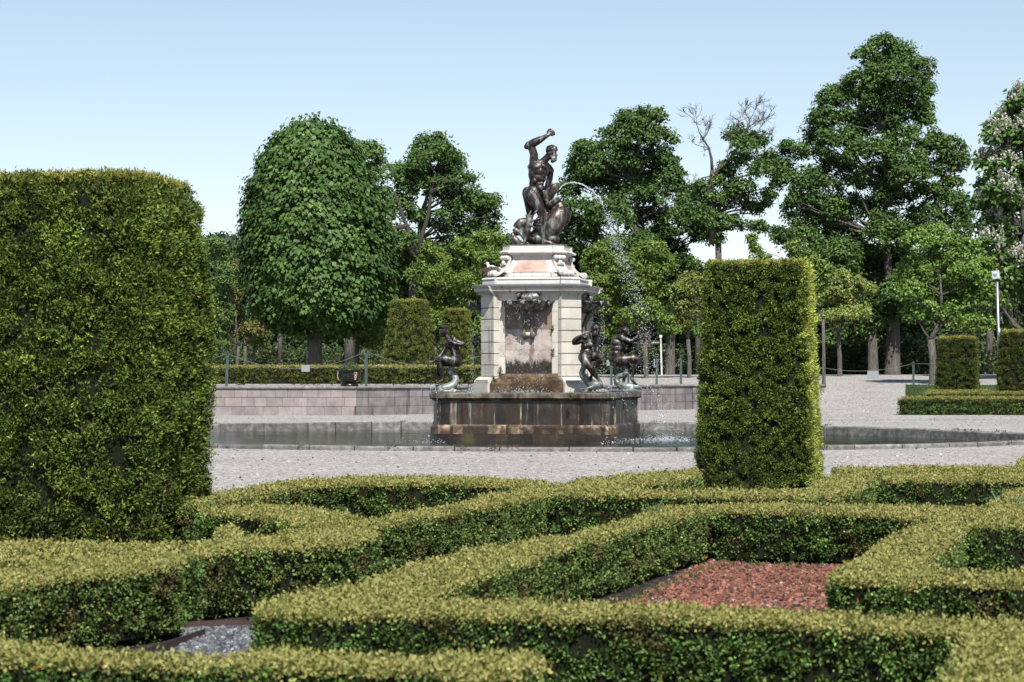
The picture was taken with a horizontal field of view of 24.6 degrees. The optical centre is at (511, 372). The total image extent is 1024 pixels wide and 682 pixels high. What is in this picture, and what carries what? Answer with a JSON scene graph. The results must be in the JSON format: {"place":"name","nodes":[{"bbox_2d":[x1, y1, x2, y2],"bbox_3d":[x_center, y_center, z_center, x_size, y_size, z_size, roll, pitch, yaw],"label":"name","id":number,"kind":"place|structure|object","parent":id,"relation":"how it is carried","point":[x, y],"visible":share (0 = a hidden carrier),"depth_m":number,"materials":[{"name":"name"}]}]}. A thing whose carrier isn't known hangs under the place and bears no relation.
{"place":"outdoors","nodes":[
{"label":"outdoors","id":0,"kind":"place"},
{"bbox_2d":[57,534,840,656],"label":"planting soil","id":1,"kind":"structure","parent":0,"point":[635,588],"depth_m":16.46,"materials":[{"name":"brown soil"}]},
{"bbox_2d":[0,534,185,606],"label":"box hedge","id":2,"kind":"object","parent":1,"relation":"on","point":[29,548],"visible":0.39,"depth_m":15.16,"materials":[{"name":"green plant"}]},
{"bbox_2d":[0,543,191,651],"bbox_3d":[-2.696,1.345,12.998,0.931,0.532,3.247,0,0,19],"label":"box hedge","id":3,"kind":"object","parent":1,"relation":"on","point":[107,599],"visible":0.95,"depth_m":13.30,"materials":[{"name":"green plant"}]},
{"bbox_2d":[0,165,220,544],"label":"topiary","id":4,"kind":"object","parent":1,"relation":"on","point":[107,320],"visible":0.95,"depth_m":19.75,"materials":[{"name":"green plant"}]},
{"bbox_2d":[147,629,204,653],"bbox_3d":[-1.917,1.550,13.485,0.014,0.055,0.980,0,0,11],"label":"steel edging","id":5,"kind":"object","parent":1,"relation":"on","point":[169,644],"visible":0.67,"depth_m":13.41,"materials":[{"name":"metal"}]},
{"bbox_2d":[211,522,244,539],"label":"box hedge","id":6,"kind":"object","parent":1,"relation":"on","point":[232,530],"visible":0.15,"depth_m":16.62,"materials":[{"name":"green plant"}]},
{"bbox_2d":[191,500,362,541],"bbox_3d":[-1.894,1.331,18.963,1.100,0.536,2.119,0,0,-29],"label":"box hedge","id":7,"kind":"object","parent":1,"relation":"on","point":[259,519],"visible":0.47,"depth_m":18.92,"materials":[{"name":"green plant"}]},
{"bbox_2d":[0,634,555,681],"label":"box hedge","id":8,"kind":"object","parent":1,"relation":"on","point":[35,661],"visible":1,"depth_m":9.19,"materials":[{"name":"green plant"}]},
{"bbox_2d":[180,522,384,621],"bbox_3d":[-1.588,1.335,15.709,1.024,0.536,2.827,0,0,28],"label":"box hedge","id":9,"kind":"object","parent":1,"relation":"on","point":[224,575],"visible":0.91,"depth_m":15.30,"materials":[{"name":"green plant"}]},
{"bbox_2d":[175,472,554,546],"bbox_3d":[-1.988,1.329,23.063,2.957,0.555,5.443,0,0,44],"label":"box hedge","id":10,"kind":"object","parent":1,"relation":"on","point":[367,496],"visible":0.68,"depth_m":24.03,"materials":[{"name":"green plant"}]},
{"bbox_2d":[276,481,552,575],"bbox_3d":[-0.419,1.339,20.478,1.086,0.552,6.646,0,0,19],"label":"box hedge","id":11,"kind":"object","parent":1,"relation":"on","point":[491,517],"visible":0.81,"depth_m":19.15,"materials":[{"name":"green plant"}]},
{"bbox_2d":[247,503,712,654],"bbox_3d":[0.275,1.338,15.602,0.859,0.545,9.572,0,0,16],"label":"box hedge","id":12,"kind":"object","parent":1,"relation":"on","point":[584,563],"visible":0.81,"depth_m":14.83,"materials":[{"name":"green plant"}]},
{"bbox_2d":[641,494,664,512],"bbox_3d":[1.127,1.115,18.911,0.343,0.270,0.197,0,0,37],"label":"leafy sprout","id":13,"kind":"object","parent":12,"relation":"on","point":[656,510],"visible":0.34,"depth_m":18.86,"materials":[{"name":"green plant"}]},
{"bbox_2d":[570,466,704,489],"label":"box hedge","id":14,"kind":"object","parent":1,"relation":"on","point":[665,478],"visible":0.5,"depth_m":25.06,"materials":[{"name":"green plant"}]},
{"bbox_2d":[280,592,1023,681],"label":"box hedge","id":15,"kind":"object","parent":1,"relation":"on","point":[628,641],"visible":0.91,"depth_m":10.89,"materials":[{"name":"green plant"}]},
{"bbox_2d":[534,479,802,537],"bbox_3d":[1.403,1.329,22.487,3.042,0.576,1.902,0,0,16],"label":"box hedge","id":16,"kind":"object","parent":1,"relation":"on","point":[576,505],"visible":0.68,"depth_m":21.86,"materials":[{"name":"green plant"}]},
{"bbox_2d":[779,470,880,505],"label":"box hedge","id":17,"kind":"object","parent":1,"relation":"on","point":[846,487],"visible":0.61,"depth_m":23.01,"materials":[{"name":"green plant"}]},
{"bbox_2d":[700,498,1023,566],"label":"box hedge","id":18,"kind":"object","parent":1,"relation":"on","point":[821,532],"visible":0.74,"depth_m":19.20,"materials":[{"name":"green plant"}]},
{"bbox_2d":[819,517,970,619],"bbox_3d":[2.599,1.329,15.285,0.595,0.555,5.259,0,0,15],"label":"box hedge","id":19,"kind":"object","parent":1,"relation":"on","point":[865,583],"visible":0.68,"depth_m":13.88,"materials":[{"name":"green plant"}]},
{"bbox_2d":[830,462,1023,508],"bbox_3d":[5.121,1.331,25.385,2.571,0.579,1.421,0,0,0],"label":"box hedge","id":20,"kind":"object","parent":1,"relation":"on","point":[963,489],"visible":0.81,"depth_m":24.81,"materials":[{"name":"green plant"}]},
{"bbox_2d":[894,565,1023,622],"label":"box hedge","id":21,"kind":"object","parent":1,"relation":"on","point":[961,592],"visible":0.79,"depth_m":12.72,"materials":[{"name":"green plant"}]},
{"bbox_2d":[966,515,1023,572],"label":"box hedge","id":22,"kind":"object","parent":1,"relation":"on","point":[995,544],"visible":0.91,"depth_m":17.42,"materials":[{"name":"green plant"}]},
{"bbox_2d":[984,485,1023,511],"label":"box hedge","id":23,"kind":"object","parent":1,"relation":"on","point":[1009,493],"visible":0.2,"depth_m":20.64,"materials":[{"name":"green plant"}]},
{"bbox_2d":[988,490,1023,503],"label":"leafy sprout","id":24,"kind":"object","parent":23,"relation":"on","point":[1022,498],"visible":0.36,"depth_m":20.47,"materials":[{"name":"green plant"}]},
{"bbox_2d":[212,375,698,385],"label":"gravel terrace","id":25,"kind":"structure","parent":0,"point":[669,379],"depth_m":106.50,"materials":[{"name":"grey gravel"}]},
{"bbox_2d":[203,234,239,364],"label":"linden tree","id":26,"kind":"object","parent":25,"relation":"on","point":[225,269],"visible":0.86,"depth_m":122.07,"materials":[{"name":"green plant"}]},
{"bbox_2d":[225,351,228,385],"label":"rope post","id":27,"kind":"object","parent":25,"relation":"on","point":[227,368],"visible":0.93,"depth_m":87.57,"materials":[{"name":"metal"}]},
{"bbox_2d":[218,258,271,365],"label":"linden tree","id":28,"kind":"object","parent":25,"relation":"on","point":[250,328],"visible":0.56,"depth_m":123.98,"materials":[{"name":"green plant"}]},
{"bbox_2d":[242,325,273,364],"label":"linden tree","id":29,"kind":"object","parent":25,"relation":"on","point":[262,342],"visible":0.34,"depth_m":125.93,"materials":[{"name":"green plant"}]},
{"bbox_2d":[277,333,282,365],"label":"tree trunk","id":30,"kind":"object","parent":25,"relation":"on","point":[280,341],"visible":0.29,"depth_m":133.50,"materials":[{"name":"brown plant"}]},
{"bbox_2d":[232,111,403,365],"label":"lime tree","id":31,"kind":"object","parent":25,"relation":"on","point":[316,261],"visible":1,"depth_m":109.63,"materials":[{"name":"green plant"}]},
{"bbox_2d":[204,363,482,385],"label":"terrace hedge","id":32,"kind":"object","parent":25,"relation":"on","point":[293,374],"visible":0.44,"depth_m":93.88,"materials":[{"name":"green plant"}]},
{"bbox_2d":[343,327,354,364],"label":"tree trunk","id":33,"kind":"object","parent":25,"relation":"on","point":[349,351],"visible":0.17,"depth_m":133.33,"materials":[{"name":"brown plant"}]},
{"bbox_2d":[337,370,361,385],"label":"urn","id":34,"kind":"object","parent":25,"relation":"on","point":[349,377],"visible":0.98,"depth_m":87.12,"materials":[{"name":"black metal"}]},
{"bbox_2d":[338,360,359,369],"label":"flowers","id":35,"kind":"object","parent":34,"relation":"in","point":[346,366],"visible":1,"depth_m":87.29,"materials":[{"name":"green plant"}]},
{"bbox_2d":[365,349,367,385],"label":"rope post","id":36,"kind":"object","parent":25,"relation":"on","point":[366,367],"visible":0.94,"depth_m":87.60,"materials":[{"name":"metal"}]},
{"bbox_2d":[230,352,363,368],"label":"rope","id":37,"kind":"object","parent":36,"relation":"attached to","point":[300,368],"visible":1,"depth_m":87.59,"materials":[{"name":"fabric"}]},
{"bbox_2d":[301,365,309,371],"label":"sign board","id":38,"kind":"object","parent":37,"relation":"hanging from","point":[305,368],"visible":1,"depth_m":87.54,"materials":[{"name":"white"}]},
{"bbox_2d":[369,352,478,365],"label":"rope","id":39,"kind":"object","parent":36,"relation":"attached to","point":[419,365],"visible":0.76,"depth_m":88.74,"materials":[{"name":"fabric"}]},
{"bbox_2d":[351,323,387,364],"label":"linden tree","id":40,"kind":"object","parent":25,"relation":"on","point":[373,340],"visible":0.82,"depth_m":115.77,"materials":[{"name":"green plant"}]},
{"bbox_2d":[381,297,436,365],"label":"topiary","id":41,"kind":"object","parent":25,"relation":"on","point":[409,336],"visible":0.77,"depth_m":103.25,"materials":[{"name":"green plant"}]},
{"bbox_2d":[403,239,458,356],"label":"linden tree","id":42,"kind":"object","parent":25,"relation":"on","point":[430,280],"visible":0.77,"depth_m":117.60,"materials":[{"name":"green plant"}]},
{"bbox_2d":[437,306,473,365],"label":"topiary","id":43,"kind":"object","parent":25,"relation":"on","point":[457,321],"visible":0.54,"depth_m":111.50,"materials":[{"name":"green plant"}]},
{"bbox_2d":[444,229,509,365],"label":"linden tree","id":44,"kind":"object","parent":25,"relation":"on","point":[471,253],"visible":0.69,"depth_m":117.67,"materials":[{"name":"green plant"}]},
{"bbox_2d":[578,236,641,376],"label":"linden tree","id":45,"kind":"object","parent":25,"relation":"on","point":[598,252],"visible":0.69,"depth_m":117.59,"materials":[{"name":"green plant"}]},
{"bbox_2d":[610,365,611,384],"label":"rope post","id":46,"kind":"object","parent":25,"relation":"on","point":[610,375],"visible":0.58,"depth_m":98.57,"materials":[{"name":"metal"}]},
{"bbox_2d":[612,239,682,377],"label":"linden tree","id":47,"kind":"object","parent":25,"relation":"on","point":[654,272],"visible":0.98,"depth_m":115.82,"materials":[{"name":"green plant"}]},
{"bbox_2d":[647,335,662,374],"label":"signpost","id":48,"kind":"object","parent":25,"relation":"on","point":[655,342],"visible":0.88,"depth_m":126.93,"materials":[{"name":"white metal"}]},
{"bbox_2d":[655,356,657,383],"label":"rope post","id":49,"kind":"object","parent":25,"relation":"on","point":[656,380],"visible":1,"depth_m":100.87,"materials":[{"name":"metal"}]},
{"bbox_2d":[630,305,701,374],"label":"old tree","id":50,"kind":"object","parent":25,"relation":"on","point":[670,354],"visible":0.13,"depth_m":129.81,"materials":[{"name":"green plant"}]},
{"bbox_2d":[680,355,681,383],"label":"rope post","id":51,"kind":"object","parent":25,"relation":"on","point":[681,369],"visible":0.96,"depth_m":101.77,"materials":[{"name":"metal"}]},
{"bbox_2d":[664,270,705,377],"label":"linden tree","id":52,"kind":"object","parent":25,"relation":"on","point":[685,281],"visible":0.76,"depth_m":116.65,"materials":[{"name":"green plant"}]},
{"bbox_2d":[693,297,700,374],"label":"tree trunk","id":53,"kind":"object","parent":25,"relation":"on","point":[697,344],"visible":0.21,"depth_m":133.46,"materials":[{"name":"grey plant"}]},
{"bbox_2d":[669,91,801,259],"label":"maple tree","id":54,"kind":"object","parent":25,"relation":"on","point":[775,166],"visible":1,"depth_m":131.53,"materials":[{"name":"green plant"}]},
{"bbox_2d":[0,0,1023,301],"label":"sky","id":55,"kind":"structure","parent":0,"point":[189,90],"materials":[{"name":"blue"}]},
{"bbox_2d":[207,430,983,450],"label":"pond water","id":56,"kind":"structure","parent":0,"point":[369,437],"depth_m":60.46,"materials":[{"name":"black liquid"}]},
{"bbox_2d":[429,244,640,443],"bbox_3d":[0.638,-0.545,59.920,4.790,5.350,4.954,0,0,12],"label":"fountain","id":57,"kind":"object","parent":56,"relation":"in","point":[555,286],"visible":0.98,"depth_m":58.70,"materials":[{"name":"stone"}]},
{"bbox_2d":[427,324,464,391],"bbox_3d":[-1.640,-0.341,58.537,0.964,1.713,0.496,0,0,0],"label":"nymph statue","id":58,"kind":"object","parent":57,"relation":"on","point":[452,344],"visible":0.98,"depth_m":58.41,"materials":[{"name":"brown metal"}]},
{"bbox_2d":[472,267,504,276],"bbox_3d":[-0.551,-2.516,59.468,0.903,0.316,0.565,0,0,0],"label":"nest","id":59,"kind":"object","parent":57,"relation":"on","point":[485,270],"visible":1,"depth_m":59.33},
{"bbox_2d":[484,262,499,269],"bbox_3d":[-0.507,-2.678,59.429,0.406,0.232,0.208,0,0,0],"label":"gull","id":60,"kind":"object","parent":59,"relation":"on","point":[488,265],"visible":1,"depth_m":59.39,"materials":[{"name":"white"}]},
{"bbox_2d":[464,305,607,391],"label":"drips","id":61,"kind":"object","parent":57,"relation":"on","point":[527,361],"visible":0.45,"depth_m":59.44,"materials":[{"name":"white liquid"}]},
{"bbox_2d":[510,128,570,244],"bbox_3d":[0.724,-4.705,60.038,1.587,3.018,0.748,0,0,0],"label":"bronze statue","id":62,"kind":"object","parent":57,"relation":"on","point":[551,221],"visible":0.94,"depth_m":59.83,"materials":[{"name":"brown metal"}]},
{"bbox_2d":[559,182,602,205],"bbox_3d":[1.745,-4.528,59.554,1.124,0.613,0.133,0,0,5],"label":"water jet","id":63,"kind":"object","parent":62,"relation":"attached to","point":[587,189],"visible":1,"depth_m":59.53,"materials":[{"name":"white liquid"}]},
{"bbox_2d":[572,324,604,392],"bbox_3d":[1.899,-0.342,57.680,0.872,1.688,0.593,0,0,0],"label":"nymph statue","id":64,"kind":"object","parent":57,"relation":"on","point":[587,355],"visible":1,"depth_m":57.54,"materials":[{"name":"brown metal"}]},
{"bbox_2d":[609,326,641,391],"bbox_3d":[2.958,-0.345,61.464,0.862,1.708,0.534,0,0,0],"label":"nymph statue","id":65,"kind":"object","parent":57,"relation":"on","point":[617,358],"visible":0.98,"depth_m":61.34,"materials":[{"name":"brown metal"}]},
{"bbox_2d":[585,186,692,441],"bbox_3d":[3.787,-1.490,59.375,3.221,6.620,2.661,0,0,45],"label":"spray","id":66,"kind":"object","parent":56,"relation":"on","point":[665,437],"visible":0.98,"depth_m":59.40,"materials":[{"name":"white liquid"}]},
{"bbox_2d":[204,386,1023,492],"bbox_3d":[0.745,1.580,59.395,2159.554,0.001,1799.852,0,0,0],"label":"gravel ground","id":67,"kind":"structure","parent":0,"point":[229,471],"depth_m":43.12,"materials":[{"name":"grey gravel"}]},
{"bbox_2d":[206,384,824,414],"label":"retaining wall","id":68,"kind":"structure","parent":67,"relation":"on","point":[313,400],"depth_m":86.31,"materials":[{"name":"stone"}]},
{"bbox_2d":[207,420,1023,451],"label":"pond rim","id":69,"kind":"object","parent":67,"relation":"on","point":[995,438],"visible":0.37,"depth_m":59.36,"materials":[{"name":"stone"}]},
{"bbox_2d":[215,384,1019,485],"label":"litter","id":70,"kind":"object","parent":67,"relation":"on","point":[596,451],"visible":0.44,"depth_m":45.19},
{"bbox_2d":[692,256,825,490],"bbox_3d":[3.129,0.093,29.687,1.645,3.114,1.655,0,0,12],"label":"topiary","id":71,"kind":"object","parent":67,"relation":"on","point":[759,418],"visible":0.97,"depth_m":29.08,"materials":[{"name":"green plant"}]},
{"bbox_2d":[1016,456,1023,465],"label":"box hedge","id":72,"kind":"object","parent":67,"relation":"on","point":[1021,460],"visible":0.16,"depth_m":29.44,"materials":[{"name":"green plant"}]},
{"bbox_2d":[598,374,980,374],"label":"woodland ground","id":73,"kind":"structure","parent":0,"point":[820,374],"depth_m":136.87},
{"bbox_2d":[198,229,241,249],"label":"distant wood","id":74,"kind":"object","parent":73,"relation":"on","point":[223,236],"depth_m":189.53,"materials":[{"name":"green plant"}]},
{"bbox_2d":[347,127,406,290],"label":"maple tree","id":75,"kind":"object","parent":73,"relation":"on","point":[375,150],"visible":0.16,"depth_m":141.48,"materials":[{"name":"green plant"}]},
{"bbox_2d":[380,130,512,307],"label":"maple tree","id":76,"kind":"object","parent":73,"relation":"on","point":[415,173],"visible":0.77,"depth_m":137.42,"materials":[{"name":"green plant"}]},
{"bbox_2d":[200,234,1023,374],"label":"wood","id":77,"kind":"object","parent":73,"relation":"on","point":[914,339],"visible":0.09,"depth_m":136.54,"materials":[{"name":"green plant"}]},
{"bbox_2d":[555,102,708,373],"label":"maple tree","id":78,"kind":"object","parent":73,"relation":"on","point":[590,165],"visible":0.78,"depth_m":137.16,"materials":[{"name":"green plant"}]},
{"bbox_2d":[818,391,915,419],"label":"gravel slope","id":79,"kind":"structure","parent":0,"point":[831,407],"depth_m":85.36,"materials":[{"name":"grey gravel"}]},
{"bbox_2d":[818,375,1023,419],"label":"gravel slope","id":80,"kind":"structure","parent":0,"point":[885,392],"depth_m":103.40,"materials":[{"name":"grey gravel"}]},
{"bbox_2d":[744,231,836,387],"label":"linden tree","id":81,"kind":"object","parent":80,"relation":"on","point":[822,267],"visible":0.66,"depth_m":103.92,"materials":[{"name":"green plant"}]},
{"bbox_2d":[816,266,877,375],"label":"linden tree","id":82,"kind":"object","parent":80,"relation":"on","point":[848,311],"visible":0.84,"depth_m":123.64,"materials":[{"name":"green plant"}]},
{"bbox_2d":[817,305,892,374],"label":"old tree","id":83,"kind":"object","parent":80,"relation":"on","point":[861,331],"visible":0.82,"depth_m":129.82,"materials":[{"name":"green plant"}]},
{"bbox_2d":[764,30,978,374],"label":"maple tree","id":84,"kind":"object","parent":80,"relation":"on","point":[892,175],"visible":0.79,"depth_m":130.55,"materials":[{"name":"green plant"}]},
{"bbox_2d":[884,221,1011,384],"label":"linden tree","id":85,"kind":"object","parent":80,"relation":"on","point":[959,294],"visible":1,"depth_m":111.75,"materials":[{"name":"green plant"}]},
{"bbox_2d":[895,393,1023,414],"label":"hedge","id":86,"kind":"object","parent":80,"relation":"on","point":[956,404],"visible":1,"depth_m":81.98,"materials":[{"name":"green plant"}]},
{"bbox_2d":[945,309,991,335],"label":"linden tree","id":87,"kind":"object","parent":80,"relation":"on","point":[953,324],"visible":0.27,"depth_m":118.00,"materials":[{"name":"green plant"}]},
{"bbox_2d":[984,306,992,374],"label":"tree trunk","id":88,"kind":"object","parent":80,"relation":"on","point":[989,340],"visible":0.38,"depth_m":133.43,"materials":[{"name":"grey plant"}]},
{"bbox_2d":[966,78,1023,330],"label":"chestnut tree","id":89,"kind":"object","parent":80,"relation":"on","point":[997,197],"visible":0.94,"depth_m":117.00,"materials":[{"name":"green plant"}]},
{"bbox_2d":[905,384,996,396],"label":"lawn","id":90,"kind":"structure","parent":0,"point":[932,389],"depth_m":106.88,"materials":[{"name":"plant"}]},
{"bbox_2d":[912,361,914,385],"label":"rope post","id":91,"kind":"object","parent":90,"relation":"on","point":[913,373],"visible":0.96,"depth_m":109.47,"materials":[{"name":"metal"}]},
{"bbox_2d":[933,334,981,390],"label":"topiary","id":92,"kind":"object","parent":90,"relation":"on","point":[957,363],"visible":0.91,"depth_m":97.50,"materials":[{"name":"green plant"}]},
{"bbox_2d":[927,388,990,392],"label":"hedge","id":93,"kind":"object","parent":90,"relation":"on","point":[972,390],"visible":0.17,"depth_m":91.35,"materials":[{"name":"green plant"}]},
{"bbox_2d":[922,389,1023,396],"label":"hedge","id":94,"kind":"object","parent":90,"relation":"on","point":[976,393],"visible":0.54,"depth_m":86.33,"materials":[{"name":"green plant"}]},
{"bbox_2d":[991,270,1000,364],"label":"lamp post","id":95,"kind":"object","parent":90,"relation":"on","point":[996,274],"visible":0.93,"depth_m":107.95,"materials":[{"name":"metal"}]},
{"bbox_2d":[995,328,1023,391],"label":"topiary","id":96,"kind":"object","parent":90,"relation":"on","point":[1010,367],"visible":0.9,"depth_m":93.12,"materials":[{"name":"green plant"}]},
{"label":"grey gravel bed","id":97,"kind":"structure","parent":0,"visible":0},
{"bbox_2d":[162,625,254,659],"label":"grey gravel chips","id":98,"kind":"object","parent":97,"relation":"on","point":[238,638],"visible":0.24,"depth_m":13.61,"materials":[{"name":"grey gravel"}]},
{"bbox_2d":[183,620,253,627],"bbox_3d":[-1.752,1.550,14.395,0.654,0.055,0.120,0,0,-4],"label":"steel edging","id":99,"kind":"object","parent":97,"relation":"on","point":[213,623],"visible":0.36,"depth_m":14.42,"materials":[{"name":"brown metal"}]},
{"label":"pond bed","id":100,"kind":"structure","parent":0,"visible":0},
{"bbox_2d":[397,385,670,443],"bbox_3d":[1.493,1.244,58.251,8.150,1.928,3.951,0,0,-26],"label":"dolphin spray","id":101,"kind":"object","parent":100,"relation":"on","point":[607,423],"visible":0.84,"depth_m":57.75,"materials":[{"name":"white liquid"}]},
{"label":"red gravel bed","id":102,"kind":"structure","parent":0,"visible":0},
{"bbox_2d":[612,558,842,612],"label":"red gravel chips","id":103,"kind":"object","parent":102,"relation":"on","point":[782,585],"visible":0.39,"depth_m":17.00,"materials":[{"name":"red gravel"}]},
{"bbox_2d":[625,559,831,601],"bbox_3d":[1.347,1.567,17.780,0.938,0.092,3.695,0,0,30],"label":"edging","id":104,"kind":"object","parent":102,"relation":"on","point":[682,578],"visible":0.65,"depth_m":18.23,"materials":[{"name":"brown metal"}]},
{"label":"rope","id":105,"kind":"object","parent":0,"visible":0},
{"bbox_2d":[867,371,878,377],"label":"sign board","id":106,"kind":"object","parent":105,"relation":"hanging from","point":[872,374],"visible":1,"depth_m":108.89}
]}

